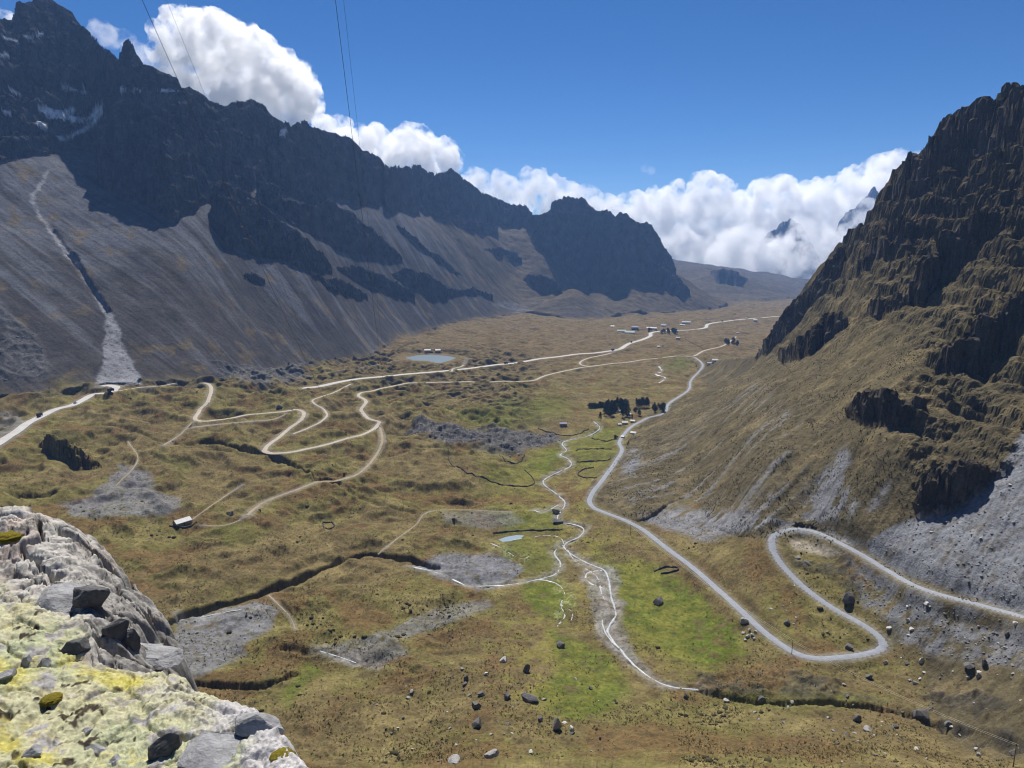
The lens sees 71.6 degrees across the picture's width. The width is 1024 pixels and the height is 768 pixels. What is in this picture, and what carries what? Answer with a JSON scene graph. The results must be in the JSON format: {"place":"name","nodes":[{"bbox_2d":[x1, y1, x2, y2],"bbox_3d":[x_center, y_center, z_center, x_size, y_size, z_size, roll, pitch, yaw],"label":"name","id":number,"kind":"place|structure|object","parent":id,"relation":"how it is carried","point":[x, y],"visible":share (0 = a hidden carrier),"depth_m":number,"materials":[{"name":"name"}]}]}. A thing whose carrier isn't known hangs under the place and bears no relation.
{"place":"outdoors","nodes":[
{"label":"outdoors","id":0,"kind":"place"},
{"bbox_2d":[0,385,119,444],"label":"road","id":1,"kind":"structure","parent":0,"point":[15,431],"depth_m":739.12,"materials":[{"name":"beige gravel"}]},
{"bbox_2d":[116,442,137,485],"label":"path","id":2,"kind":"structure","parent":0,"point":[132,468],"depth_m":609.92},
{"bbox_2d":[164,422,191,444],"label":"path","id":3,"kind":"structure","parent":0,"point":[188,426],"depth_m":709.12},
{"bbox_2d":[179,609,240,620],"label":"stream","id":4,"kind":"structure","parent":0,"point":[214,614],"depth_m":405.30,"materials":[{"name":"white liquid"}]},
{"bbox_2d":[193,484,243,518],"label":"path","id":5,"kind":"structure","parent":0,"point":[217,501],"depth_m":556.31,"materials":[{"name":"grey gravel"}]},
{"bbox_2d":[192,413,285,427],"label":"path","id":6,"kind":"structure","parent":0,"point":[238,422],"depth_m":779.81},
{"bbox_2d":[268,595,295,629],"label":"path","id":7,"kind":"structure","parent":0,"point":[284,611],"depth_m":407.93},
{"bbox_2d":[247,427,383,514],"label":"path","id":8,"kind":"structure","parent":0,"point":[362,470],"depth_m":617.08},
{"bbox_2d":[293,384,349,433],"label":"path","id":9,"kind":"structure","parent":0,"point":[326,416],"depth_m":872.59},
{"bbox_2d":[320,651,355,663],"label":"stream","id":10,"kind":"structure","parent":0,"point":[338,656],"depth_m":365.71,"materials":[{"name":"white liquid"}]},
{"bbox_2d":[0,0,809,397],"bbox_3d":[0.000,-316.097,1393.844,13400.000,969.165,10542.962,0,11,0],"label":"mountains","id":11,"kind":"structure","parent":0,"point":[130,248],"depth_m":1455.74,"materials":[{"name":"grey stone"}]},
{"bbox_2d":[406,355,454,362],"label":"lake","id":12,"kind":"structure","parent":0,"point":[437,358],"depth_m":1515.97,"materials":[{"name":"blue liquid"}]},
{"bbox_2d":[378,510,506,554],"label":"path","id":13,"kind":"structure","parent":0,"point":[417,523],"depth_m":553.18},
{"bbox_2d":[193,337,735,453],"bbox_3d":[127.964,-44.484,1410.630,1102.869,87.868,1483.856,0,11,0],"label":"road","id":14,"kind":"structure","parent":0,"point":[265,448],"depth_m":828.03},
{"bbox_2d":[415,545,562,586],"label":"stream","id":15,"kind":"structure","parent":0,"point":[456,581],"depth_m":469.33,"materials":[{"name":"white liquid"}]},
{"bbox_2d":[499,535,523,541],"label":"pond","id":16,"kind":"structure","parent":0,"point":[508,538],"depth_m":542.97,"materials":[{"name":"blue liquid"}]},
{"bbox_2d":[0,298,1023,767],"bbox_3d":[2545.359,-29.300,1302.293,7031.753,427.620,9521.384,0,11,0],"label":"ground","id":17,"kind":"structure","parent":0,"point":[490,400],"depth_m":470.33,"materials":[{"name":"green plant"}]},
{"bbox_2d":[0,505,307,767],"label":"rock outcrop","id":18,"kind":"object","parent":17,"relation":"on","point":[128,705],"visible":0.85,"depth_m":4.50,"materials":[{"name":"grey stone"}]},
{"bbox_2d":[0,668,16,679],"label":"stone","id":19,"kind":"object","parent":18,"relation":"on","point":[6,674],"visible":1,"depth_m":4.35,"materials":[{"name":"grey stone"}]},
{"bbox_2d":[0,530,24,543],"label":"moss cushion","id":20,"kind":"object","parent":18,"relation":"on","point":[11,536],"visible":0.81,"depth_m":6.17,"materials":[{"name":"yellow plant"}]},
{"bbox_2d":[21,653,32,666],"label":"stone","id":21,"kind":"object","parent":18,"relation":"on","point":[26,660],"visible":1,"depth_m":4.52,"materials":[{"name":"grey stone"}]},
{"bbox_2d":[21,744,42,757],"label":"stone","id":22,"kind":"object","parent":18,"relation":"on","point":[35,750],"visible":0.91,"depth_m":3.74,"materials":[{"name":"grey stone"}]},
{"bbox_2d":[37,657,51,667],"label":"stone","id":23,"kind":"object","parent":18,"relation":"on","point":[45,661],"visible":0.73,"depth_m":4.55,"materials":[{"name":"grey stone"}]},
{"bbox_2d":[39,692,62,705],"bbox_3d":[-2.759,1.889,4.258,0.125,0.043,0.130,0,11,0],"label":"moss cushion","id":24,"kind":"object","parent":18,"relation":"on","point":[53,698],"visible":1,"depth_m":4.24,"materials":[{"name":"yellow plant"}]},
{"bbox_2d":[35,582,85,613],"bbox_3d":[-3.358,1.644,5.351,0.376,0.173,0.388,13,24,-9],"label":"stone","id":25,"kind":"object","parent":18,"relation":"on","point":[58,597],"visible":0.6,"depth_m":5.28,"materials":[{"name":"grey stone"}]},
{"bbox_2d":[61,637,90,654],"bbox_3d":[-2.902,1.779,4.772,0.140,0.165,0.190,18,-10,30],"label":"stone","id":26,"kind":"object","parent":18,"relation":"on","point":[75,646],"visible":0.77,"depth_m":4.71,"materials":[{"name":"grey stone"}]},
{"bbox_2d":[81,727,92,734],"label":"stone","id":27,"kind":"object","parent":18,"relation":"on","point":[86,730],"visible":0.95,"depth_m":4.07,"materials":[{"name":"grey stone"}]},
{"bbox_2d":[72,585,109,610],"bbox_3d":[-3.173,1.638,5.348,0.173,0.271,0.241,16,24,37],"label":"stone","id":28,"kind":"object","parent":18,"relation":"on","point":[94,597],"visible":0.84,"depth_m":5.28,"materials":[{"name":"grey stone"}]},
{"bbox_2d":[84,744,105,755],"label":"stone","id":29,"kind":"object","parent":18,"relation":"on","point":[98,749],"visible":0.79,"depth_m":3.90,"materials":[{"name":"grey stone"}]},
{"bbox_2d":[109,753,119,765],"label":"stone","id":30,"kind":"object","parent":18,"relation":"on","point":[115,758],"visible":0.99,"depth_m":3.80,"materials":[{"name":"grey stone"}]},
{"bbox_2d":[101,618,128,640],"bbox_3d":[-2.855,1.792,5.095,0.104,0.218,0.184,4,12,21],"label":"stone","id":31,"kind":"object","parent":18,"relation":"on","point":[116,629],"visible":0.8,"depth_m":5.06,"materials":[{"name":"grey stone"}]},
{"bbox_2d":[121,628,140,651],"bbox_3d":[-2.774,1.893,5.163,0.090,0.241,0.136,3,11,16],"label":"stone","id":32,"kind":"object","parent":18,"relation":"on","point":[131,639],"visible":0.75,"depth_m":5.13,"materials":[{"name":"grey stone"}]},
{"bbox_2d":[140,643,183,669],"bbox_3d":[-2.646,2.043,5.318,0.347,0.075,0.289,19,14,-10],"label":"stone","id":33,"kind":"object","parent":18,"relation":"on","point":[160,657],"visible":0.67,"depth_m":5.32,"materials":[{"name":"grey stone"}]},
{"bbox_2d":[147,733,181,760],"bbox_3d":[-1.883,1.994,3.878,0.093,0.193,0.192,7,13,32],"label":"stone","id":34,"kind":"object","parent":18,"relation":"on","point":[167,744],"visible":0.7,"depth_m":3.83,"materials":[{"name":"grey stone"}]},
{"bbox_2d":[176,731,243,767],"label":"stone","id":35,"kind":"object","parent":18,"relation":"on","point":[206,749],"visible":0.85,"depth_m":3.81,"materials":[{"name":"grey stone"}]},
{"bbox_2d":[235,712,283,736],"bbox_3d":[-1.442,1.919,3.989,0.306,0.148,0.185,5,12,26],"label":"stone","id":36,"kind":"object","parent":18,"relation":"on","point":[247,724],"visible":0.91,"depth_m":3.95,"materials":[{"name":"grey stone"}]},
{"bbox_2d":[269,747,295,762],"bbox_3d":[-1.211,1.964,3.743,0.134,0.055,0.138,0,11,0],"label":"moss cushion","id":37,"kind":"object","parent":18,"relation":"on","point":[277,753],"visible":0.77,"depth_m":3.74,"materials":[{"name":"yellow plant"}]},
{"bbox_2d":[173,516,191,525],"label":"house","id":38,"kind":"structure","parent":17,"relation":"on","point":[184,521],"depth_m":513.75,"materials":[{"name":"metal"}]},
{"bbox_2d":[169,521,196,527],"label":"stone wall","id":39,"kind":"structure","parent":17,"relation":"on","point":[191,525],"depth_m":510.82,"materials":[{"name":"grey stone"}]},
{"bbox_2d":[226,509,233,514],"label":"house","id":40,"kind":"structure","parent":17,"relation":"on","point":[230,511],"depth_m":535.67,"materials":[{"name":"brown paint"}]},
{"bbox_2d":[142,0,376,484],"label":"cable","id":41,"kind":"object","parent":17,"relation":"on","point":[223,181],"visible":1,"depth_m":86.60,"materials":[{"name":"black metal"}]},
{"bbox_2d":[167,2,380,485],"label":"cable","id":42,"kind":"object","parent":17,"relation":"on","point":[247,199],"visible":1,"depth_m":91.76,"materials":[{"name":"black metal"}]},
{"bbox_2d":[0,333,561,456],"bbox_3d":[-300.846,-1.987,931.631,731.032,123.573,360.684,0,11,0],"label":"rocks","id":43,"kind":"object","parent":17,"relation":"on","point":[410,429],"visible":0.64,"depth_m":848.60,"materials":[{"name":"grey stone"}]},
{"bbox_2d":[322,521,334,529],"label":"stone wall","id":44,"kind":"structure","parent":17,"relation":"on","point":[323,522],"depth_m":549.91,"materials":[{"name":"grey stone"}]},
{"bbox_2d":[74,472,628,671],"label":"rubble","id":45,"kind":"object","parent":17,"relation":"on","point":[378,638],"visible":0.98,"depth_m":392.05,"materials":[{"name":"grey stone"}]},
{"bbox_2d":[335,0,399,489],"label":"cable","id":46,"kind":"object","parent":17,"relation":"on","point":[358,187],"visible":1,"depth_m":92.99,"materials":[{"name":"black metal"}]},
{"bbox_2d":[343,0,400,485],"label":"cable","id":47,"kind":"object","parent":17,"relation":"on","point":[365,196],"visible":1,"depth_m":96.56,"materials":[{"name":"black metal"}]},
{"bbox_2d":[1,391,898,767],"bbox_3d":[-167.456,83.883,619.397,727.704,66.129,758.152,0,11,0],"label":"shrubs","id":48,"kind":"object","parent":17,"relation":"on","point":[395,753],"visible":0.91,"depth_m":373.42,"materials":[{"name":"green plant"}]},
{"bbox_2d":[448,754,459,763],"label":"boulder","id":49,"kind":"object","parent":17,"relation":"on","point":[454,759],"visible":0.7,"depth_m":267.42,"materials":[{"name":"stone"}]},
{"bbox_2d":[471,717,481,727],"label":"boulder","id":50,"kind":"object","parent":17,"relation":"on","point":[476,723],"visible":1,"depth_m":297.35,"materials":[{"name":"stone"}]},
{"bbox_2d":[472,701,480,708],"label":"boulder","id":51,"kind":"object","parent":17,"relation":"on","point":[475,705],"visible":1,"depth_m":311.71,"materials":[{"name":"stone"}]},
{"bbox_2d":[477,691,484,695],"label":"boulder","id":52,"kind":"object","parent":17,"relation":"on","point":[481,693],"visible":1,"depth_m":325.22,"materials":[{"name":"stone"}]},
{"bbox_2d":[448,448,534,486],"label":"stone wall","id":53,"kind":"structure","parent":17,"relation":"on","point":[493,481],"depth_m":667.28,"materials":[{"name":"grey stone"}]},
{"bbox_2d":[484,749,498,758],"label":"boulder","id":54,"kind":"object","parent":17,"relation":"on","point":[492,753],"visible":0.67,"depth_m":267.61,"materials":[{"name":"stone"}]},
{"bbox_2d":[499,656,506,662],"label":"boulder","id":55,"kind":"object","parent":17,"relation":"on","point":[503,659],"visible":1,"depth_m":359.94,"materials":[{"name":"stone"}]},
{"bbox_2d":[504,692,510,699],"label":"boulder","id":56,"kind":"object","parent":17,"relation":"on","point":[507,695],"visible":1,"depth_m":322.04,"materials":[{"name":"stone"}]},
{"bbox_2d":[499,454,524,463],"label":"stone wall","id":57,"kind":"structure","parent":17,"relation":"on","point":[513,462],"depth_m":742.36,"materials":[{"name":"grey stone"}]},
{"bbox_2d":[523,664,529,672],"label":"boulder","id":58,"kind":"object","parent":17,"relation":"on","point":[526,668],"visible":1,"depth_m":348.53,"materials":[{"name":"stone"}]},
{"bbox_2d":[493,528,562,533],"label":"stone wall","id":59,"kind":"structure","parent":17,"relation":"on","point":[526,530],"depth_m":554.16,"materials":[{"name":"grey stone"}]},
{"bbox_2d":[521,692,538,702],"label":"boulder","id":60,"kind":"object","parent":17,"relation":"on","point":[528,698],"visible":1,"depth_m":320.65,"materials":[{"name":"stone"}]},
{"bbox_2d":[538,715,542,721],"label":"boulder","id":61,"kind":"object","parent":17,"relation":"on","point":[540,718],"visible":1,"depth_m":304.62,"materials":[{"name":"stone"}]},
{"bbox_2d":[552,509,559,513],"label":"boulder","id":62,"kind":"object","parent":17,"relation":"on","point":[555,511],"visible":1,"depth_m":581.74,"materials":[{"name":"stone"}]},
{"bbox_2d":[553,718,561,729],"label":"boulder","id":63,"kind":"object","parent":17,"relation":"on","point":[557,724],"visible":1,"depth_m":292.46,"materials":[{"name":"stone"}]},
{"bbox_2d":[553,518,563,523],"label":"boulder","id":64,"kind":"object","parent":17,"relation":"on","point":[557,521],"visible":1,"depth_m":562.89,"materials":[{"name":"stone"}]},
{"bbox_2d":[556,640,564,647],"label":"boulder","id":65,"kind":"object","parent":17,"relation":"on","point":[559,643],"visible":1,"depth_m":376.43,"materials":[{"name":"stone"}]},
{"bbox_2d":[559,422,566,426],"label":"house","id":66,"kind":"structure","parent":17,"relation":"on","point":[563,424],"depth_m":928.34,"materials":[{"name":"white paint"}]},
{"bbox_2d":[538,428,588,435],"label":"stone wall","id":67,"kind":"structure","parent":17,"relation":"on","point":[564,435],"depth_m":900.55,"materials":[{"name":"grey stone"}]},
{"bbox_2d":[578,467,596,478],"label":"stone wall","id":68,"kind":"structure","parent":17,"relation":"on","point":[583,469],"depth_m":709.06,"materials":[{"name":"grey stone"}]},
{"bbox_2d":[577,456,610,462],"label":"stone wall","id":69,"kind":"structure","parent":17,"relation":"on","point":[593,460],"depth_m":752.10,"materials":[{"name":"grey stone"}]},
{"bbox_2d":[576,448,611,450],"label":"stone wall","id":70,"kind":"structure","parent":17,"relation":"on","point":[591,448],"depth_m":796.35,"materials":[{"name":"grey stone"}]},
{"bbox_2d":[623,403,630,416],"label":"broadleaf tree","id":71,"kind":"object","parent":17,"relation":"on","point":[627,408],"visible":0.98,"depth_m":989.58,"materials":[{"name":"green plant"}]},
{"bbox_2d":[653,596,663,605],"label":"boulder","id":72,"kind":"object","parent":17,"relation":"on","point":[658,601],"visible":1,"depth_m":436.09,"materials":[{"name":"stone"}]},
{"bbox_2d":[654,565,678,573],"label":"stone wall","id":73,"kind":"structure","parent":17,"relation":"on","point":[665,566],"depth_m":476.32,"materials":[{"name":"grey stone"}]},
{"bbox_2d":[740,617,748,623],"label":"boulder","id":74,"kind":"object","parent":17,"relation":"on","point":[743,620],"visible":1,"depth_m":398.53,"materials":[{"name":"stone"}]},
{"bbox_2d":[757,695,765,702],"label":"boulder","id":75,"kind":"object","parent":17,"relation":"on","point":[761,699],"visible":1,"depth_m":335.66,"materials":[{"name":"stone"}]},
{"bbox_2d":[842,591,854,603],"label":"boulder","id":76,"kind":"object","parent":17,"relation":"on","point":[848,597],"visible":1,"depth_m":399.04,"materials":[{"name":"stone"}]},
{"bbox_2d":[845,643,852,649],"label":"boulder","id":77,"kind":"object","parent":17,"relation":"on","point":[848,646],"visible":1,"depth_m":370.59,"materials":[{"name":"stone"}]},
{"bbox_2d":[853,714,861,721],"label":"boulder","id":78,"kind":"object","parent":17,"relation":"on","point":[857,718],"visible":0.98,"depth_m":313.24,"materials":[{"name":"stone"}]},
{"bbox_2d":[863,725,871,731],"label":"boulder","id":79,"kind":"object","parent":17,"relation":"on","point":[867,728],"visible":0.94,"depth_m":303.48,"materials":[{"name":"stone"}]},
{"bbox_2d":[865,674,872,678],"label":"boulder","id":80,"kind":"object","parent":17,"relation":"on","point":[869,676],"visible":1,"depth_m":349.74,"materials":[{"name":"stone"}]},
{"bbox_2d":[912,708,928,720],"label":"boulder","id":81,"kind":"object","parent":17,"relation":"on","point":[921,714],"visible":1,"depth_m":316.46,"materials":[{"name":"stone"}]},
{"bbox_2d":[847,439,1023,669],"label":"rubble","id":82,"kind":"object","parent":17,"relation":"on","point":[992,633],"visible":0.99,"depth_m":364.30,"materials":[{"name":"grey stone"}]},
{"bbox_2d":[0,0,1023,270],"label":"sky","id":83,"kind":"structure","parent":0,"point":[715,125],"materials":[{"name":"blue"}]},
{"bbox_2d":[302,316,777,388],"bbox_3d":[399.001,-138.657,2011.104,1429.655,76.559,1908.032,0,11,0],"label":"road","id":84,"kind":"structure","parent":0,"point":[650,335],"depth_m":1498.30,"materials":[{"name":"grey gravel"}]},
{"bbox_2d":[539,579,565,626],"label":"stream","id":85,"kind":"structure","parent":0,"point":[561,600],"depth_m":445.13,"materials":[{"name":"white liquid"}]},
{"bbox_2d":[567,550,618,648],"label":"stream","id":86,"kind":"structure","parent":0,"point":[614,644],"depth_m":406.18,"materials":[{"name":"white liquid"}]},
{"bbox_2d":[585,570,602,587],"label":"stream","id":87,"kind":"structure","parent":0,"point":[588,573],"depth_m":475.54,"materials":[{"name":"white liquid"}]},
{"bbox_2d":[579,349,619,365],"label":"road","id":88,"kind":"structure","parent":0,"point":[591,357],"depth_m":1579.28,"materials":[{"name":"grey gravel"}]},
{"bbox_2d":[542,422,698,690],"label":"stream","id":89,"kind":"structure","parent":0,"point":[611,638],"depth_m":460.42,"materials":[{"name":"white liquid"}]},
{"bbox_2d":[749,219,820,278],"bbox_3d":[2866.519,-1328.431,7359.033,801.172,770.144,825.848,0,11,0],"label":"mountain","id":90,"kind":"structure","parent":0,"point":[785,248],"depth_m":7304.89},
{"bbox_2d":[587,356,1023,660],"bbox_3d":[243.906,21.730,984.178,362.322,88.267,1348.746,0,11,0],"label":"road","id":91,"kind":"structure","parent":0,"point":[883,645],"depth_m":418.10,"materials":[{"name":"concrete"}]},
{"bbox_2d":[589,82,1023,761],"bbox_3d":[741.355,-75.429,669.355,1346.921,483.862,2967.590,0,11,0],"label":"hill","id":92,"kind":"structure","parent":0,"point":[929,236],"depth_m":547.75,"materials":[{"name":"brown plant"}]},
{"bbox_2d":[607,178,1022,601],"bbox_3d":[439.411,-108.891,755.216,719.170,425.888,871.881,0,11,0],"label":"shrubs","id":93,"kind":"object","parent":92,"relation":"on","point":[838,503],"visible":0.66,"depth_m":586.22,"materials":[{"name":"green plant"}]},
{"bbox_2d":[797,642,1018,744],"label":"wire","id":94,"kind":"object","parent":92,"relation":"on","point":[927,707],"visible":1,"depth_m":277.20,"materials":[{"name":"grey metal"}]},
{"bbox_2d":[944,721,951,728],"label":"boulder","id":95,"kind":"object","parent":92,"relation":"on","point":[947,724],"visible":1,"depth_m":304.47,"materials":[{"name":"stone"}]},
{"bbox_2d":[963,662,974,668],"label":"boulder","id":96,"kind":"object","parent":92,"relation":"on","point":[968,665],"visible":1,"depth_m":324.67,"materials":[{"name":"stone"}]},
{"bbox_2d":[982,659,986,666],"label":"boulder","id":97,"kind":"object","parent":92,"relation":"on","point":[984,662],"visible":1,"depth_m":321.02,"materials":[{"name":"stone"}]},
{"bbox_2d":[823,187,877,261],"bbox_3d":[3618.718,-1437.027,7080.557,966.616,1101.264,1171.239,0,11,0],"label":"mountain","id":98,"kind":"structure","parent":0,"point":[854,217],"depth_m":7179.96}
]}

